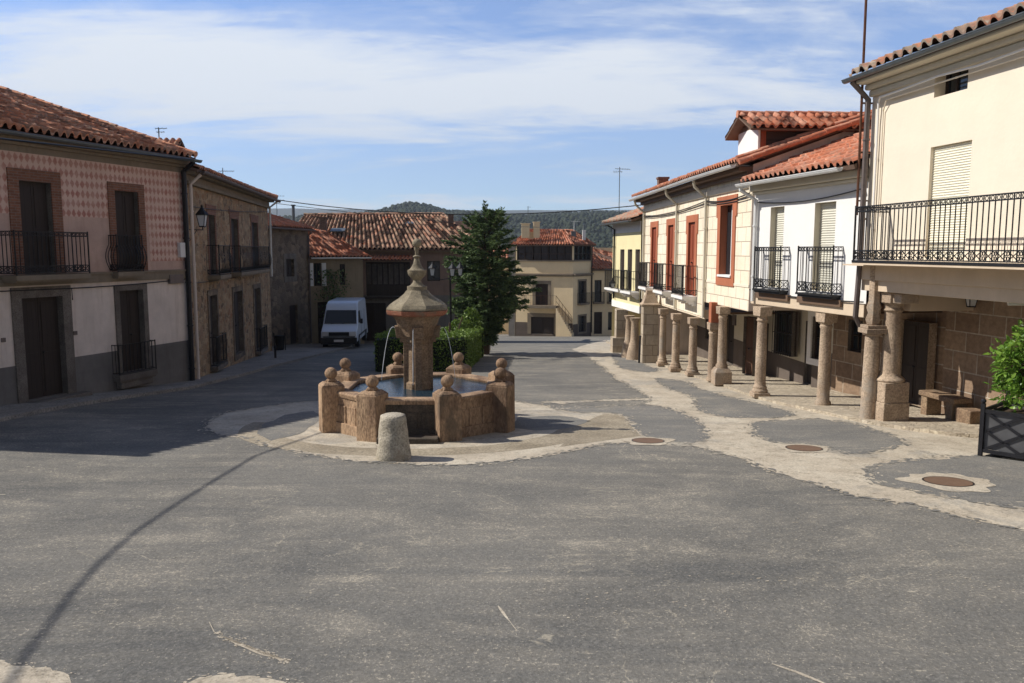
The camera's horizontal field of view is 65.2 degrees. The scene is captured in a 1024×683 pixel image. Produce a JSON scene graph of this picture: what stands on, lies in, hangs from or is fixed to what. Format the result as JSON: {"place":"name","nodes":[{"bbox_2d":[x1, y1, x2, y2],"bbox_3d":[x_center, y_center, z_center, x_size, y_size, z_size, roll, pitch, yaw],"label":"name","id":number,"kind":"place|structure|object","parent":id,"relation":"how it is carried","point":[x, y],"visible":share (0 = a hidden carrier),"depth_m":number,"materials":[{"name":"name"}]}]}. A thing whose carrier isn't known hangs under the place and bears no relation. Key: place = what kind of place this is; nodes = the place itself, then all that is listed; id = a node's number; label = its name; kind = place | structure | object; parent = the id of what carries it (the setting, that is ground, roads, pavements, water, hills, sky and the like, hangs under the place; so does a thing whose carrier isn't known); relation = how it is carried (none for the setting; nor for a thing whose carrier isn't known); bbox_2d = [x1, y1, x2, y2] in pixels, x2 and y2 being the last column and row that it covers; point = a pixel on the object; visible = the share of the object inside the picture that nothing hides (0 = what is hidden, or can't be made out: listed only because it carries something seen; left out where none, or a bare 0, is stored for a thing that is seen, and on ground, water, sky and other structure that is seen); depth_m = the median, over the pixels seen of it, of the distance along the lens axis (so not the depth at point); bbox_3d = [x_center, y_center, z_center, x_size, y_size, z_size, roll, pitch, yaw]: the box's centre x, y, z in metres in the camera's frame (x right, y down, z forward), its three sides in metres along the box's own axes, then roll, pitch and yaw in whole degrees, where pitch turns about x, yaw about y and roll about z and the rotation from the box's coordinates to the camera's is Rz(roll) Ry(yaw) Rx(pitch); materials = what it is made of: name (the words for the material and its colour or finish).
{"place":"outdoors","nodes":[
{"label":"outdoors","id":0,"kind":"place"},
{"bbox_2d":[0,344,351,421],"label":"sidewalk","id":1,"kind":"structure","parent":0,"point":[291,353],"depth_m":23.72,"materials":[{"name":"grey concrete"}]},
{"bbox_2d":[320,297,367,346],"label":"delivery van","id":2,"kind":"object","parent":1,"relation":"on","point":[344,321],"visible":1,"depth_m":42.55,"materials":[{"name":"white metal"}]},
{"bbox_2d":[267,208,630,241],"bbox_3d":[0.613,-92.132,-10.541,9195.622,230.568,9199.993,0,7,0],"label":"hills","id":3,"kind":"structure","parent":0,"point":[281,212],"depth_m":3711.05,"materials":[{"name":"green plant"}]},
{"bbox_2d":[279,201,626,247],"bbox_3d":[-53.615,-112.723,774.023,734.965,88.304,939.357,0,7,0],"label":"forest","id":4,"kind":"object","parent":3,"relation":"on","point":[592,220],"visible":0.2,"depth_m":826.94,"materials":[{"name":"green plant"}]},
{"bbox_2d":[0,334,1023,682],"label":"ground","id":5,"kind":"structure","parent":0,"point":[146,538],"depth_m":7.83,"materials":[{"name":"grey asphalt"}]},
{"bbox_2d":[0,660,70,682],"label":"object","id":6,"kind":"object","parent":5,"relation":"on","point":[7,675],"visible":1,"depth_m":5.47,"materials":[{"name":"stone"}]},
{"bbox_2d":[0,86,202,405],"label":"plaster house","id":7,"kind":"structure","parent":5,"relation":"on","point":[95,284],"depth_m":21.02,"materials":[{"name":"paint"}]},
{"bbox_2d":[22,296,62,398],"bbox_3d":[-11.677,0.141,19.813,0.124,2.483,1.119,2,7,19],"label":"door","id":8,"kind":"structure","parent":7,"relation":"in","point":[40,315],"depth_m":19.86,"materials":[{"name":"black wood"}]},
{"bbox_2d":[0,138,193,159],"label":"gutter","id":9,"kind":"object","parent":7,"relation":"attached to","point":[90,148],"visible":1,"depth_m":18.45,"materials":[{"name":"metal"}]},
{"bbox_2d":[0,94,280,378],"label":"stone house","id":10,"kind":"structure","parent":5,"relation":"on","point":[231,259],"depth_m":29.57,"materials":[{"name":"brown stone"}]},
{"bbox_2d":[189,205,208,240],"bbox_3d":[-9.707,-3.680,24.813,0.388,1.138,0.668,3,7,22],"label":"wall lantern","id":11,"kind":"object","parent":10,"relation":"attached to","point":[201,214],"depth_m":24.83,"materials":[{"name":"metal"}]},
{"bbox_2d":[277,199,640,214],"bbox_3d":[-2.830,-6.255,36.951,17.360,0.827,0.041,1,7,10],"label":"overhead wire","id":12,"kind":"object","parent":10,"relation":"attached to","point":[458,214],"visible":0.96,"depth_m":36.96,"materials":[{"name":"metal"}]},
{"bbox_2d":[0,631,303,682],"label":"sand crumbs","id":13,"kind":"object","parent":5,"relation":"on","point":[53,673],"visible":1,"depth_m":5.57,"materials":[{"name":"sand"}]},
{"bbox_2d":[189,673,285,682],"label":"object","id":14,"kind":"object","parent":5,"relation":"on","point":[223,678],"visible":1,"depth_m":5.40,"materials":[{"name":"stone"}]},
{"bbox_2d":[209,622,287,660],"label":"dust trail","id":15,"kind":"object","parent":5,"relation":"on","point":[252,648],"visible":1,"depth_m":5.88,"materials":[{"name":"soil"}]},
{"bbox_2d":[273,333,285,349],"bbox_3d":[-11.437,0.046,39.382,0.507,0.950,0.520,5,8,38],"label":"litter bin","id":16,"kind":"object","parent":5,"relation":"on","point":[279,341],"visible":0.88,"depth_m":39.22,"materials":[{"name":"metal"}]},
{"bbox_2d":[267,205,315,345],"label":"stone house","id":17,"kind":"structure","parent":5,"relation":"on","point":[290,297],"depth_m":44.83,"materials":[{"name":"stone"},{"name":"red tile"},{"name":"black wood"}]},
{"bbox_2d":[289,305,295,343],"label":"door","id":18,"kind":"structure","parent":17,"relation":"in","point":[292,308],"depth_m":45.33,"materials":[{"name":"black wood"}]},
{"bbox_2d":[308,269,350,325],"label":"climbing plant","id":19,"kind":"object","parent":5,"relation":"on","point":[332,281],"visible":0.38,"depth_m":47.67,"materials":[{"name":"green plant"}]},
{"bbox_2d":[308,229,371,343],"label":"stone house","id":20,"kind":"structure","parent":5,"relation":"on","point":[329,251],"depth_m":48.07,"materials":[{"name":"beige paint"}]},
{"bbox_2d":[314,263,320,285],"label":"window","id":21,"kind":"structure","parent":20,"relation":"in","point":[316,265],"depth_m":47.63,"materials":[{"name":"black glass"}]},
{"bbox_2d":[317,302,326,342],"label":"door","id":22,"kind":"structure","parent":20,"relation":"in","point":[320,314],"depth_m":47.97,"materials":[{"name":"black wood"}]},
{"bbox_2d":[340,264,344,284],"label":"window","id":23,"kind":"structure","parent":20,"relation":"in","point":[341,265],"depth_m":48.37,"materials":[{"name":"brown wood"}]},
{"bbox_2d":[299,212,482,342],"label":"tiled house","id":24,"kind":"structure","parent":5,"relation":"on","point":[384,241],"depth_m":52.18,"materials":[{"name":"paint"}]},
{"bbox_2d":[364,303,385,340],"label":"door","id":25,"kind":"structure","parent":24,"relation":"in","point":[377,324],"depth_m":52.36,"materials":[{"name":"black wood"}]},
{"bbox_2d":[276,203,558,227],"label":"overhead wire","id":26,"kind":"object","parent":24,"relation":"attached to","point":[400,217],"visible":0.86,"depth_m":46.92,"materials":[{"name":"metal"}]},
{"bbox_2d":[427,261,439,280],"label":"street lamp","id":27,"kind":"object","parent":24,"relation":"in","point":[437,263],"depth_m":52.03,"materials":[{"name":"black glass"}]},
{"bbox_2d":[376,412,410,461],"bbox_3d":[-1.916,1.554,12.916,0.572,0.785,0.559,0,7,0],"label":"bollard","id":28,"kind":"object","parent":5,"relation":"on","point":[393,442],"visible":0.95,"depth_m":12.71,"materials":[{"name":"grey stone"}]},
{"bbox_2d":[238,422,584,455],"bbox_3d":[-1.871,1.782,15.074,7.156,0.240,3.868,0,7,0],"label":"pavement ring","id":29,"kind":"object","parent":5,"relation":"on","point":[560,436],"visible":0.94,"depth_m":14.00,"materials":[{"name":"beige concrete"}]},
{"bbox_2d":[318,239,514,443],"bbox_3d":[-1.869,-0.028,16.068,3.862,4.031,4.034,0,7,0],"label":"fountain","id":30,"kind":"object","parent":29,"relation":"on","point":[457,400],"visible":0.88,"depth_m":15.44,"materials":[{"name":"stone"}]},
{"bbox_2d":[373,325,483,371],"bbox_3d":[-3.312,0.192,32.427,4.184,1.934,8.201,0,7,0],"label":"hedge","id":31,"kind":"object","parent":5,"relation":"on","point":[468,343],"visible":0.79,"depth_m":28.62,"materials":[{"name":"green plant"}]},
{"bbox_2d":[429,262,463,322],"bbox_3d":[-2.857,-1.348,34.797,1.580,4.226,0.930,0,7,0],"label":"street lamp","id":32,"kind":"object","parent":5,"relation":"on","point":[451,268],"visible":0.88,"depth_m":34.73,"materials":[{"name":"metal"}]},
{"bbox_2d":[440,307,481,337],"bbox_3d":[-2.130,-0.347,34.631,1.961,2.250,1.727,-3,7,-26],"label":"shrub","id":33,"kind":"object","parent":5,"relation":"on","point":[461,322],"visible":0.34,"depth_m":34.68,"materials":[{"name":"green plant"}]},
{"bbox_2d":[440,200,541,353],"bbox_3d":[-1.007,-2.883,37.414,4.454,7.434,4.242,3,7,22],"label":"conifer tree","id":34,"kind":"object","parent":5,"relation":"on","point":[497,281],"visible":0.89,"depth_m":36.98,"materials":[{"name":"green plant"}]},
{"bbox_2d":[487,249,508,333],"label":"cream house","id":35,"kind":"structure","parent":5,"relation":"on","point":[506,326],"depth_m":88.42,"materials":[{"name":"beige paint"}]},
{"bbox_2d":[498,606,516,629],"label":"dust trail","id":36,"kind":"object","parent":5,"relation":"on","point":[502,612],"visible":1,"depth_m":6.54,"materials":[{"name":"soil"}]},
{"bbox_2d":[509,222,595,336],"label":"corner house","id":37,"kind":"structure","parent":5,"relation":"on","point":[558,263],"depth_m":75.87,"materials":[{"name":"beige paint"}]},
{"bbox_2d":[536,284,547,304],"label":"door","id":38,"kind":"structure","parent":37,"relation":"in","point":[540,300],"depth_m":76.08,"materials":[{"name":"brown wood"}]},
{"bbox_2d":[532,317,553,333],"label":"garage door","id":39,"kind":"structure","parent":37,"relation":"in","point":[540,325],"depth_m":76.39,"materials":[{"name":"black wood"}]},
{"bbox_2d":[579,281,583,302],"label":"window","id":40,"kind":"structure","parent":37,"relation":"in","point":[581,283],"depth_m":76.54,"materials":[{"name":"black glass"}]},
{"bbox_2d":[579,316,583,331],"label":"window","id":41,"kind":"structure","parent":37,"relation":"in","point":[581,318],"depth_m":76.99,"materials":[{"name":"black glass"}]},
{"bbox_2d":[560,414,640,446],"bbox_3d":[1.983,1.743,15.902,1.282,0.251,4.311,2,7,14],"label":"pavement corner","id":42,"kind":"object","parent":5,"relation":"on","point":[602,427],"visible":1,"depth_m":15.71,"materials":[{"name":"beige concrete"}]},
{"bbox_2d":[591,247,612,335],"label":"corner house","id":43,"kind":"structure","parent":5,"relation":"on","point":[602,302],"depth_m":78.31,"materials":[{"name":"beige paint"}]},
{"bbox_2d":[594,280,600,301],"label":"window","id":44,"kind":"structure","parent":43,"relation":"in","point":[597,282],"depth_m":78.11,"materials":[{"name":"black glass"}]},
{"bbox_2d":[594,312,600,333],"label":"door","id":45,"kind":"structure","parent":43,"relation":"in","point":[597,315],"depth_m":78.45,"materials":[{"name":"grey wood"}]},
{"bbox_2d":[608,312,611,329],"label":"window","id":46,"kind":"structure","parent":43,"relation":"in","point":[609,313],"depth_m":78.78,"materials":[{"name":"black glass"}]},
{"bbox_2d":[205,340,1023,529],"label":"pavement strip","id":47,"kind":"object","parent":5,"relation":"on","point":[834,469],"visible":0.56,"depth_m":14.30,"materials":[{"name":"concrete"}]},
{"bbox_2d":[257,411,318,440],"bbox_3d":[-4.595,1.704,16.530,1.107,0.245,3.956,0,7,0],"label":"road patch","id":48,"kind":"object","parent":47,"relation":"on","point":[287,425],"visible":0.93,"depth_m":16.33,"materials":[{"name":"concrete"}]},
{"bbox_2d":[515,416,589,430],"bbox_3d":[0.862,1.696,16.692,1.655,0.124,1.995,0,7,0],"label":"road patch","id":49,"kind":"object","parent":47,"relation":"on","point":[536,423],"visible":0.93,"depth_m":16.73,"materials":[{"name":"grey asphalt"}]},
{"bbox_2d":[197,359,1023,530],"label":"sand crumbs","id":50,"kind":"object","parent":47,"relation":"on","point":[870,474],"visible":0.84,"depth_m":13.98,"materials":[{"name":"concrete"}]},
{"bbox_2d":[202,359,1023,528],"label":"tar crumbs","id":51,"kind":"object","parent":47,"relation":"on","point":[883,484],"visible":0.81,"depth_m":13.98,"materials":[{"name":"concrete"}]},
{"bbox_2d":[611,355,657,371],"bbox_3d":[4.756,0.854,32.909,1.509,0.574,9.264,0,7,0],"label":"road patch","id":52,"kind":"object","parent":47,"relation":"on","point":[631,365],"visible":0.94,"depth_m":31.29,"materials":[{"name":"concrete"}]},
{"bbox_2d":[622,437,675,444],"bbox_3d":[2.434,1.806,14.520,0.840,0.055,0.949,4,8,31],"label":"manhole cover","id":53,"kind":"object","parent":47,"relation":"on","point":[646,441],"visible":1,"depth_m":14.55,"materials":[{"name":"metal"}]},
{"bbox_2d":[654,378,793,417],"bbox_3d":[5.386,1.432,21.796,2.117,0.549,8.852,0,7,0],"label":"road patch","id":54,"kind":"object","parent":47,"relation":"on","point":[717,404],"visible":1,"depth_m":19.43,"materials":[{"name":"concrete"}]},
{"bbox_2d":[778,444,827,452],"bbox_3d":[5.045,1.842,13.823,0.855,0.052,0.838,0,7,0],"label":"manhole cover","id":55,"kind":"object","parent":47,"relation":"on","point":[802,448],"visible":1,"depth_m":13.78,"materials":[{"name":"metal"}]},
{"bbox_2d":[751,418,906,453],"bbox_3d":[5.928,1.769,15.321,2.668,0.249,4.023,0,7,0],"label":"road patch","id":56,"kind":"object","parent":47,"relation":"on","point":[849,437],"visible":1,"depth_m":15.25,"materials":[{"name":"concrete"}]},
{"bbox_2d":[864,455,1023,506],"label":"road patch","id":57,"kind":"object","parent":47,"relation":"on","point":[1005,475],"visible":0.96,"depth_m":11.82,"materials":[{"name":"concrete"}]},
{"bbox_2d":[895,472,995,491],"bbox_3d":[6.178,1.975,11.262,1.185,0.077,1.213,-4,8,-33],"label":"manhole cover","id":58,"kind":"object","parent":57,"relation":"on","point":[953,482],"visible":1,"depth_m":11.27,"materials":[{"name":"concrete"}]},
{"bbox_2d":[977,391,1023,459],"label":"planter","id":59,"kind":"object","parent":47,"relation":"on","point":[1001,427],"visible":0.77,"depth_m":12.94,"materials":[{"name":"metal"}]},
{"bbox_2d":[982,319,1023,412],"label":"shrub","id":60,"kind":"object","parent":59,"relation":"on","point":[1012,376],"visible":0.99,"depth_m":12.99,"materials":[{"name":"green plant"}]},
{"bbox_2d":[599,206,643,359],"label":"yellow house","id":61,"kind":"structure","parent":5,"relation":"on","point":[625,291],"depth_m":38.61,"materials":[{"name":"paint"}]},
{"bbox_2d":[614,167,629,204],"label":"tv aerial","id":62,"kind":"object","parent":61,"relation":"on","point":[619,183],"visible":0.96,"depth_m":42.82,"materials":[{"name":"metal"}]},
{"bbox_2d":[553,405,710,443],"bbox_3d":[3.052,1.658,17.177,2.697,0.330,5.411,-3,7,-22],"label":"road patch","id":63,"kind":"object","parent":5,"relation":"on","point":[662,422],"visible":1,"depth_m":17.02,"materials":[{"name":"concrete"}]},
{"bbox_2d":[638,335,640,362],"bbox_3d":[5.186,0.337,32.501,0.124,1.186,0.094,0,7,0],"label":"bollard","id":64,"kind":"object","parent":5,"relation":"on","point":[639,352],"visible":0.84,"depth_m":32.47,"materials":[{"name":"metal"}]},
{"bbox_2d":[629,110,871,385],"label":"ashlar house","id":65,"kind":"structure","parent":5,"relation":"on","point":[694,282],"depth_m":25.20,"materials":[{"name":"beige stone"}]},
{"bbox_2d":[726,205,731,274],"bbox_3d":[6.541,-3.035,23.951,0.050,2.055,0.540,0,7,-4],"label":"window","id":66,"kind":"structure","parent":65,"relation":"in","point":[729,215],"depth_m":24.04,"materials":[{"name":"black glass"}]},
{"bbox_2d":[728,315,733,362],"bbox_3d":[8.467,-0.094,30.759,0.118,1.864,0.988,0,7,-2],"label":"door","id":67,"kind":"structure","parent":65,"relation":"in","point":[731,327],"depth_m":30.95,"materials":[{"name":"black wood"}]},
{"bbox_2d":[766,323,768,373],"bbox_3d":[8.606,0.209,27.072,0.065,1.728,0.988,0,7,-2],"label":"door","id":68,"kind":"structure","parent":65,"relation":"in","point":[767,323],"depth_m":26.86,"materials":[{"name":"black wood"}]},
{"bbox_2d":[807,364,811,383],"bbox_3d":[8.819,0.355,23.202,0.065,1.839,0.988,0,7,-4],"label":"door","id":69,"kind":"structure","parent":65,"relation":"in","point":[809,368],"depth_m":23.58,"materials":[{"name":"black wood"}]},
{"bbox_2d":[514,492,1014,621],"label":"sand crumbs","id":70,"kind":"object","parent":5,"relation":"on","point":[795,577],"visible":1,"depth_m":7.31,"materials":[{"name":"sand"}]},
{"bbox_2d":[772,663,823,682],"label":"dust trail","id":71,"kind":"object","parent":5,"relation":"on","point":[805,675],"visible":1,"depth_m":5.48,"materials":[{"name":"soil"}]},
{"bbox_2d":[732,128,946,418],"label":"white house","id":72,"kind":"structure","parent":5,"relation":"on","point":[803,224],"depth_m":19.36,"materials":[{"name":"paint"}]},
{"bbox_2d":[745,316,753,374],"bbox_3d":[7.863,0.149,26.393,0.122,1.914,0.629,-2,7,-13],"label":"door","id":73,"kind":"structure","parent":72,"relation":"in","point":[750,321],"depth_m":26.45,"materials":[{"name":"brown wood"}]},
{"bbox_2d":[777,310,797,356],"bbox_3d":[8.362,-0.262,24.355,0.060,1.335,0.983,-2,7,-13],"label":"window","id":74,"kind":"structure","parent":72,"relation":"in","point":[781,315],"depth_m":24.40,"materials":[{"name":"black glass"}]},
{"bbox_2d":[814,322,820,358],"bbox_3d":[8.785,-0.088,22.527,0.060,1.207,0.747,-2,7,-13],"label":"window","id":75,"kind":"structure","parent":72,"relation":"in","point":[817,331],"depth_m":22.82,"materials":[{"name":"black glass"}]},
{"bbox_2d":[851,320,862,351],"bbox_3d":[9.127,-0.148,21.027,0.060,0.838,0.570,-2,7,-13],"label":"window","id":76,"kind":"structure","parent":72,"relation":"in","point":[856,337],"depth_m":21.18,"materials":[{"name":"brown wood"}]},
{"bbox_2d":[841,0,1023,420],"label":"cream house","id":77,"kind":"structure","parent":5,"relation":"on","point":[943,229],"depth_m":14.90,"materials":[{"name":"plaster"},{"name":"red clay tile"},{"name":"granite"}]},
{"bbox_2d":[901,319,930,405],"bbox_3d":[9.423,0.494,18.657,0.120,1.941,1.062,-1,7,-9],"label":"door","id":78,"kind":"structure","parent":77,"relation":"in","point":[916,334],"depth_m":18.69,"materials":[{"name":"black wood"}]},
{"bbox_2d":[945,69,968,94],"bbox_3d":[8.106,-4.692,14.359,0.060,0.477,0.871,-1,7,-9],"label":"window","id":79,"kind":"structure","parent":77,"relation":"in","point":[961,83],"depth_m":14.51,"materials":[{"name":"black glass"}]},
{"bbox_2d":[965,299,977,306],"bbox_3d":[9.425,-0.964,16.334,0.359,0.528,0.296,3,7,22],"label":"wall lantern","id":80,"kind":"object","parent":77,"relation":"attached to","point":[971,303],"depth_m":16.31,"materials":[{"name":"glass"}]},
{"bbox_2d":[1007,302,1023,305],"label":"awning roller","id":81,"kind":"object","parent":77,"relation":"attached to","point":[1013,304],"visible":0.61,"depth_m":13.56,"materials":[{"name":"white metal"}]},
{"bbox_2d":[0,0,1023,209],"label":"sky","id":82,"kind":"structure","parent":0,"point":[355,104],"materials":[{"name":"blue"}]},
{"bbox_2d":[606,340,978,437],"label":"sidewalk","id":83,"kind":"structure","parent":0,"point":[785,392],"depth_m":19.48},
{"bbox_2d":[919,389,972,420],"bbox_3d":[9.204,1.381,17.041,0.430,0.530,1.130,-1,7,-9],"label":"stone bench","id":84,"kind":"object","parent":83,"relation":"on","point":[931,401],"visible":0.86,"depth_m":17.02,"materials":[{"name":"stone"}]},
{"bbox_2d":[955,407,979,423],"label":"stone block","id":85,"kind":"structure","parent":83,"relation":"on","point":[968,415],"depth_m":16.18,"materials":[{"name":"stone"}]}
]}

